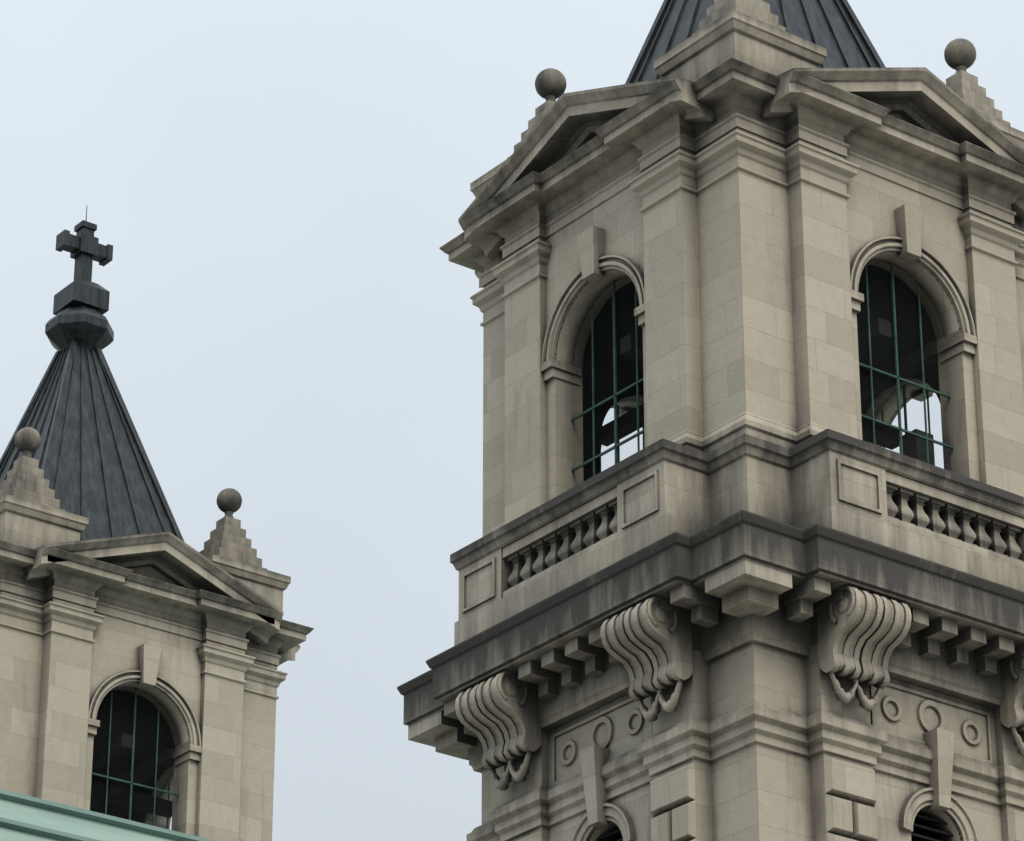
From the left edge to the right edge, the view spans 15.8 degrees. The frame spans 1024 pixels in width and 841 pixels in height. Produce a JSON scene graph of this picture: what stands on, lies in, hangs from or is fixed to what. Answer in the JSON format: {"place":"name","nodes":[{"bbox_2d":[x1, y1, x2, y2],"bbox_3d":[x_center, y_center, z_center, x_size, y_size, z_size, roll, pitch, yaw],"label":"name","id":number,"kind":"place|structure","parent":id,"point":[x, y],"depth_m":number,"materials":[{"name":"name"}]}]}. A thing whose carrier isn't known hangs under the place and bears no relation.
{"place":"outdoors","nodes":[
{"label":"outdoors","id":0,"kind":"place"},
{"bbox_2d":[0,789,214,840],"bbox_3d":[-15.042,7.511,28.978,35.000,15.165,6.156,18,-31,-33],"label":"roof","id":1,"kind":"structure","parent":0,"point":[25,818],"depth_m":39.08,"materials":[{"name":"metal"}]},
{"bbox_2d":[0,206,313,840],"bbox_3d":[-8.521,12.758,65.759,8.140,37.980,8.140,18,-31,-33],"label":"bell tower","id":2,"kind":"structure","parent":0,"point":[146,650],"depth_m":67.68,"materials":[{"name":"stone"}]},
{"bbox_2d":[0,0,1023,840],"label":"sky","id":3,"kind":"structure","parent":0,"point":[276,188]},
{"bbox_2d":[397,0,1023,840],"bbox_3d":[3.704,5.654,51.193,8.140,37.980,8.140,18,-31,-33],"label":"bell tower","id":4,"kind":"structure","parent":0,"point":[753,270],"depth_m":50.68,"materials":[{"name":"stone"}]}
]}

